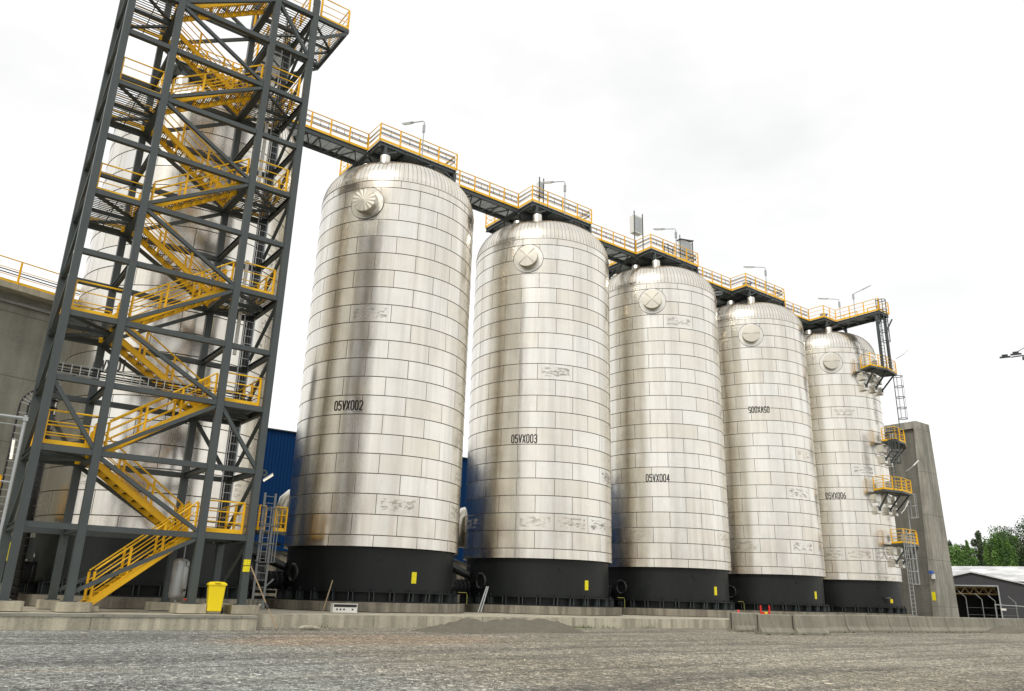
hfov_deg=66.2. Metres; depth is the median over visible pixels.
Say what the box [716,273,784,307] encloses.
roof platform
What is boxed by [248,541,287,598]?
pipe bridge
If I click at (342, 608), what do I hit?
junction box
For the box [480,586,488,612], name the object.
steel profile
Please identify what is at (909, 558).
caged ladder
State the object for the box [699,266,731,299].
elevated walkway
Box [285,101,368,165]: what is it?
elevated walkway
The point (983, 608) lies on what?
wire fence
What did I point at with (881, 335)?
caged ladder
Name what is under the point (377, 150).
roof platform
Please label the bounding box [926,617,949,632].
road barrier
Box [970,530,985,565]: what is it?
conifer tree
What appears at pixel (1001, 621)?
road barrier
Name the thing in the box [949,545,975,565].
broadleaf tree
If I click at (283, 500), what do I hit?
white elbow pipe
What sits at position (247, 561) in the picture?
warning sign
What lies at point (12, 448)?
tube lamp
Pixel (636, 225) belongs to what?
electrical cabinet
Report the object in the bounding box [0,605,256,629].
tower slab
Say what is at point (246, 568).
warning sign
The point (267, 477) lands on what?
tube lamp
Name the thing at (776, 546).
silo
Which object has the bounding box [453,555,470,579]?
pipe bridge
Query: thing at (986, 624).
road barrier
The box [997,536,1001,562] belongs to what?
poplar tree
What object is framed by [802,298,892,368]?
roof platform
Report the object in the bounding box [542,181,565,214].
lamp post
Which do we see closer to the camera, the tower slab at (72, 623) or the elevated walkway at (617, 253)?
the tower slab at (72, 623)
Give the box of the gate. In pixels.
[995,604,1023,617]
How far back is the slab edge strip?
23.90 m
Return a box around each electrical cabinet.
[536,177,543,203]
[630,211,643,251]
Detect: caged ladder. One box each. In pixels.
[251,492,287,608]
[875,299,890,367]
[886,427,901,489]
[892,369,907,439]
[902,529,920,615]
[904,483,918,541]
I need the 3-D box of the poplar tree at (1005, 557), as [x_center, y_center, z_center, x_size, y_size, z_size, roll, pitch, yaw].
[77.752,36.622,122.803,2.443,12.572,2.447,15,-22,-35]
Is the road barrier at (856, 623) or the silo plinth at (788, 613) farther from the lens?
the silo plinth at (788, 613)
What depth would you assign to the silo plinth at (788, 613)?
55.06 m
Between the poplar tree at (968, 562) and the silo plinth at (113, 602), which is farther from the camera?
the poplar tree at (968, 562)
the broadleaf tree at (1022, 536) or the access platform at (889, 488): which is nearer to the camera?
the access platform at (889, 488)
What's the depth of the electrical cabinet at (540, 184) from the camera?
55.35 m
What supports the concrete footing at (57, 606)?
on the tower slab at (72, 623)
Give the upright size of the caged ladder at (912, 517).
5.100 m
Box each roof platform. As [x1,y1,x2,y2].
[157,44,279,111]
[339,123,457,181]
[485,185,591,233]
[609,234,698,278]
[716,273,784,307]
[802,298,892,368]
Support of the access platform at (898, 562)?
attached to the silo at (863, 575)
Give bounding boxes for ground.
[0,627,1023,690]
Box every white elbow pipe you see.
[276,489,289,534]
[458,507,464,547]
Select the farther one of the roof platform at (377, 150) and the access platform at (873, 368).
the access platform at (873, 368)
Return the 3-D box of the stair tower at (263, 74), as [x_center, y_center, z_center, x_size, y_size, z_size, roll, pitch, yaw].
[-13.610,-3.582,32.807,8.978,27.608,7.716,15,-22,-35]
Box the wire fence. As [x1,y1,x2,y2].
[958,591,1018,617]
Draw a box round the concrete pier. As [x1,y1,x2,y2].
[884,421,958,616]
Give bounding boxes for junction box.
[330,603,357,612]
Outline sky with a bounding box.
[0,0,1023,558]
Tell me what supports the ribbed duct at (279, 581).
attached to the silo at (374, 502)
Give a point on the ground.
(927, 647)
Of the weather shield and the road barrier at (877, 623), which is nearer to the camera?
the road barrier at (877, 623)
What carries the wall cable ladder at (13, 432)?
attached to the concrete wall
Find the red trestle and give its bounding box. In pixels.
[760,605,769,613]
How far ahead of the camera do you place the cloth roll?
27.14 m
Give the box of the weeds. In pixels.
[319,624,654,627]
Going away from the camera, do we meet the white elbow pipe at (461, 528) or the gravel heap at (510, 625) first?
the gravel heap at (510, 625)
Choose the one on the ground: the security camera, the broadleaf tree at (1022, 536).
the broadleaf tree at (1022, 536)
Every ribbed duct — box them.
[248,570,286,588]
[452,579,472,594]
[608,586,612,596]
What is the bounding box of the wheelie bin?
[206,582,226,613]
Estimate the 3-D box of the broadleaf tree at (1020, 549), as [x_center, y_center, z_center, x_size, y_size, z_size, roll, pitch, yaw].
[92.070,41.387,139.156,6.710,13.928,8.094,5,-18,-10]
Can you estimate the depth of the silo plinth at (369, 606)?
36.46 m
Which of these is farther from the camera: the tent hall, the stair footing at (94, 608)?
the tent hall
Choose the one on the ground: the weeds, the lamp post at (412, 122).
the weeds
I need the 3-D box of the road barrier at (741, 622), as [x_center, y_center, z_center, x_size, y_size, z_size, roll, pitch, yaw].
[11.191,13.281,37.651,2.018,0.905,0.600,13,-21,-32]
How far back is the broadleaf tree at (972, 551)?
132.53 m
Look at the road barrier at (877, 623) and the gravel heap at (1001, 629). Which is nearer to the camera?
the road barrier at (877, 623)
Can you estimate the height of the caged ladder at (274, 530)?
5.100 m
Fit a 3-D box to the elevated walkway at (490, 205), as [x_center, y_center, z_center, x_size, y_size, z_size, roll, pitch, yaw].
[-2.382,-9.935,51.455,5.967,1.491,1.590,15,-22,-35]
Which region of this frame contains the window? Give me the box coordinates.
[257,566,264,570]
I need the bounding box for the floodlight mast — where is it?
[999,348,1023,359]
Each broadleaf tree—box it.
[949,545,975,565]
[952,543,978,565]
[974,533,1011,555]
[987,526,1021,563]
[992,524,1023,562]
[1010,546,1023,566]
[1013,515,1023,545]
[1014,539,1023,566]
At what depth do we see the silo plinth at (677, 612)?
48.73 m
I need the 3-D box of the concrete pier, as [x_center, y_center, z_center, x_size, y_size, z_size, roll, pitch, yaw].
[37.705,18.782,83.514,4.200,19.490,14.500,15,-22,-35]
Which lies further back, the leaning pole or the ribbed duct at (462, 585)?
the ribbed duct at (462, 585)
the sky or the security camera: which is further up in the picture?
the sky
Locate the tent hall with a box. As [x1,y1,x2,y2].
[953,571,1023,617]
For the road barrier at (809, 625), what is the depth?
36.56 m
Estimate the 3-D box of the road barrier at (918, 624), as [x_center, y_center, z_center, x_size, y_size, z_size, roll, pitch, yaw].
[22.954,15.852,44.605,2.018,0.905,0.600,14,-22,-34]
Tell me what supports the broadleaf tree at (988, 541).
on the ground
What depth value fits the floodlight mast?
65.39 m
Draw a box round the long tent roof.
[951,566,1023,617]
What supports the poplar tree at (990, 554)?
on the ground
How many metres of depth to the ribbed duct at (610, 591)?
51.51 m
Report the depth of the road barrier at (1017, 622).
51.39 m
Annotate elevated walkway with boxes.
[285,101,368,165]
[456,169,518,220]
[591,223,636,264]
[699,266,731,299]
[784,300,809,325]
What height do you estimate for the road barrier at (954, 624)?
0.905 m
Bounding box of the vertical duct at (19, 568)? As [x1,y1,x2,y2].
[9,382,61,599]
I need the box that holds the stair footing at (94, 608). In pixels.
[91,605,98,611]
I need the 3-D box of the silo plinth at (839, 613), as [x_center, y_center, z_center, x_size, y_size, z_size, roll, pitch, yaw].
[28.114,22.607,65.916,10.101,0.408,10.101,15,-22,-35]
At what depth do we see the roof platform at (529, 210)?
53.16 m
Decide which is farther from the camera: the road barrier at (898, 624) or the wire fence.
the wire fence
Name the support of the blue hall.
on the ground
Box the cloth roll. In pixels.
[298,625,320,629]
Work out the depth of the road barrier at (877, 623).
42.17 m
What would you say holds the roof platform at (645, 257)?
on the silo at (670, 531)
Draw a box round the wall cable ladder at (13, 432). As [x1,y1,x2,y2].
[0,390,33,518]
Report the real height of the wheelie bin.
1.035 m
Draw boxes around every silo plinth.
[12,594,258,608]
[264,599,464,612]
[458,603,621,614]
[618,607,742,616]
[742,610,836,614]
[834,612,911,615]
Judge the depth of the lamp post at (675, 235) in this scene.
59.85 m
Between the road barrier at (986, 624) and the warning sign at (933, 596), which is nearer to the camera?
the road barrier at (986, 624)
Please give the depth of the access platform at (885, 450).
66.41 m
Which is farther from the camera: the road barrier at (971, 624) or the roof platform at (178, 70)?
the road barrier at (971, 624)
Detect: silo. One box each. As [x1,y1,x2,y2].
[18,75,294,598]
[275,154,473,603]
[459,213,614,607]
[608,260,735,609]
[717,297,830,612]
[804,327,906,613]
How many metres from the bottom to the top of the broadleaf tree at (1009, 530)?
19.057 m
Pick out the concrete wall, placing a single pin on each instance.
(25, 311)
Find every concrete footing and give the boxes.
[0,601,24,610]
[35,599,73,608]
[50,601,92,611]
[145,601,180,609]
[169,603,206,613]
[222,604,259,613]
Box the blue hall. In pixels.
[254,428,466,603]
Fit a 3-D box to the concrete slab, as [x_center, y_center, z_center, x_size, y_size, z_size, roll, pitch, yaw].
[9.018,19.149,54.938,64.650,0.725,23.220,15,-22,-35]
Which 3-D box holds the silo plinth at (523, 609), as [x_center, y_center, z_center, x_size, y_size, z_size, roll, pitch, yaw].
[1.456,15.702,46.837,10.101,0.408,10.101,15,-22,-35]
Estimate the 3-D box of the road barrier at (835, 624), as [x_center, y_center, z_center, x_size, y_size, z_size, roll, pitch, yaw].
[16.288,14.200,40.048,2.018,0.905,0.600,14,-21,-33]
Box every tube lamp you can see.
[9,438,15,458]
[263,473,272,480]
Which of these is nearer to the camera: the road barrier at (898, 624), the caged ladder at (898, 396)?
the road barrier at (898, 624)
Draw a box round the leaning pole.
[250,566,276,628]
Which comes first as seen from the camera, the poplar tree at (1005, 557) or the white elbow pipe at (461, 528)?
the white elbow pipe at (461, 528)
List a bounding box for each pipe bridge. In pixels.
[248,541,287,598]
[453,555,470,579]
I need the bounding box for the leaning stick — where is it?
[322,580,332,610]
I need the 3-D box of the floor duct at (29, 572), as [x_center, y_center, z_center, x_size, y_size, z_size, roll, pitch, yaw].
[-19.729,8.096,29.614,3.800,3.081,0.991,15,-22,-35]
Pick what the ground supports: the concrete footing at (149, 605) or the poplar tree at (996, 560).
the poplar tree at (996, 560)
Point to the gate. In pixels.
(1003, 609)
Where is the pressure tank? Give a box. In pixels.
[168,546,190,602]
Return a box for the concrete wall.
[0,255,79,588]
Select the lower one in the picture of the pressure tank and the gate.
the gate
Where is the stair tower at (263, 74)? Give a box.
[0,0,350,604]
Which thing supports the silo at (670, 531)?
on the silo plinth at (677, 612)
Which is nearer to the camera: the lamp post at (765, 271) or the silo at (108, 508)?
the silo at (108, 508)
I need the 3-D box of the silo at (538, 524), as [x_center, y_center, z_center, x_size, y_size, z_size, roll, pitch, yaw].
[1.799,3.803,50.665,9.280,24.600,9.280,15,-22,-35]
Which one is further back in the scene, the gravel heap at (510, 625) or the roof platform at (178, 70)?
the roof platform at (178, 70)
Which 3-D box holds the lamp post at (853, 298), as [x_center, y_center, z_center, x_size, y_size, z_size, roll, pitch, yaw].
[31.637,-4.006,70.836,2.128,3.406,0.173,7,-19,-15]
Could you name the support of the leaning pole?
on the ground
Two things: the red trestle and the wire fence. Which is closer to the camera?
the red trestle
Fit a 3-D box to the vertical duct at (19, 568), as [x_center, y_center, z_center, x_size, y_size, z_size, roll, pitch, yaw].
[-18.667,5.507,30.647,0.504,8.400,0.504,15,-22,-35]
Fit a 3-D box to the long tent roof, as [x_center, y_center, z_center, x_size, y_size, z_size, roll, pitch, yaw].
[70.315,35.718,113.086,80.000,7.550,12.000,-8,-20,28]
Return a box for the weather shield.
[675,235,693,262]
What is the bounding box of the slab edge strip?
[0,613,257,617]
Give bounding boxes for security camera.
[929,571,935,578]
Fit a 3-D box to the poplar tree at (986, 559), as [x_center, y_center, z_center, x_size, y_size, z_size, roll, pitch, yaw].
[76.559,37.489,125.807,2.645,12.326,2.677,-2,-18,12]
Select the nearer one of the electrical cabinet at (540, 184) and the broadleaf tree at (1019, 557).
the electrical cabinet at (540, 184)
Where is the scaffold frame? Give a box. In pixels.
[0,414,28,538]
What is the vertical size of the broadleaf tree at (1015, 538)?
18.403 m
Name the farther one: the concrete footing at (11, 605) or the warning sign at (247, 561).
the warning sign at (247, 561)
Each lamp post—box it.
[402,121,425,157]
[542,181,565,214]
[653,228,676,258]
[743,266,767,294]
[818,298,840,318]
[852,285,870,317]
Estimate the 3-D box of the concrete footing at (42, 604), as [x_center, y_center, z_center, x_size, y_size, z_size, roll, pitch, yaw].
[-15.668,8.864,26.910,1.000,0.283,1.000,15,-22,-35]
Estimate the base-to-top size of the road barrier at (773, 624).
0.905 m
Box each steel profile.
[478,586,486,612]
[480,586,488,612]
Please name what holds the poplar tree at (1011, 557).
on the ground
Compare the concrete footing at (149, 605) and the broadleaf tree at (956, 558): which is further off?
the broadleaf tree at (956, 558)
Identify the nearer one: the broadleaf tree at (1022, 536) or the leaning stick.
the leaning stick
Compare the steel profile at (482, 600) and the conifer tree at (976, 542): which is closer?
the steel profile at (482, 600)
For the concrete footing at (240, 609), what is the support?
on the tower slab at (72, 623)
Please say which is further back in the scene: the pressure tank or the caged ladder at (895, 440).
the caged ladder at (895, 440)
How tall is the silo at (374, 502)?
24.600 m
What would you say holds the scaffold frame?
on the tower slab at (72, 623)
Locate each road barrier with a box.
[727,612,759,631]
[754,614,794,634]
[791,615,829,634]
[818,614,848,632]
[842,614,870,632]
[865,615,892,632]
[887,615,911,632]
[907,616,930,632]
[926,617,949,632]
[944,617,965,632]
[960,617,982,632]
[978,618,994,632]
[993,618,1010,626]
[1008,618,1023,628]
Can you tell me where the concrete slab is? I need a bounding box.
[220,604,728,627]
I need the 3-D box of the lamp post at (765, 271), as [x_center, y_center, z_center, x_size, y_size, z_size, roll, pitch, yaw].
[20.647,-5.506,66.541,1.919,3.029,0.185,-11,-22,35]
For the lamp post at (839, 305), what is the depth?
72.67 m
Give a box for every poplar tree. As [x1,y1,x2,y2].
[964,540,975,565]
[983,540,991,565]
[988,542,994,565]
[991,533,1002,565]
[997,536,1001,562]
[1001,539,1009,565]
[1005,538,1014,565]
[1012,545,1018,565]
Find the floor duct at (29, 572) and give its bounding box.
[0,519,40,584]
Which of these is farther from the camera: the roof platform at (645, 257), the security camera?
the security camera
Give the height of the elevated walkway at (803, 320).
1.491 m
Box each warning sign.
[242,566,249,571]
[243,559,250,564]
[932,592,935,600]
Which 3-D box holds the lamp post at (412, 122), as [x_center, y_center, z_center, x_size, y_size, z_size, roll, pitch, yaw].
[-6.011,-12.411,47.462,1.919,3.029,0.185,-11,-22,35]
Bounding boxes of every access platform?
[859,353,896,395]
[872,475,912,515]
[879,426,905,467]
[889,528,918,568]
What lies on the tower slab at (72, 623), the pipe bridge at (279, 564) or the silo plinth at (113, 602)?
the silo plinth at (113, 602)
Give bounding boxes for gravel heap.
[412,618,584,632]
[985,625,1023,633]
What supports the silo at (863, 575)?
on the silo plinth at (839, 613)

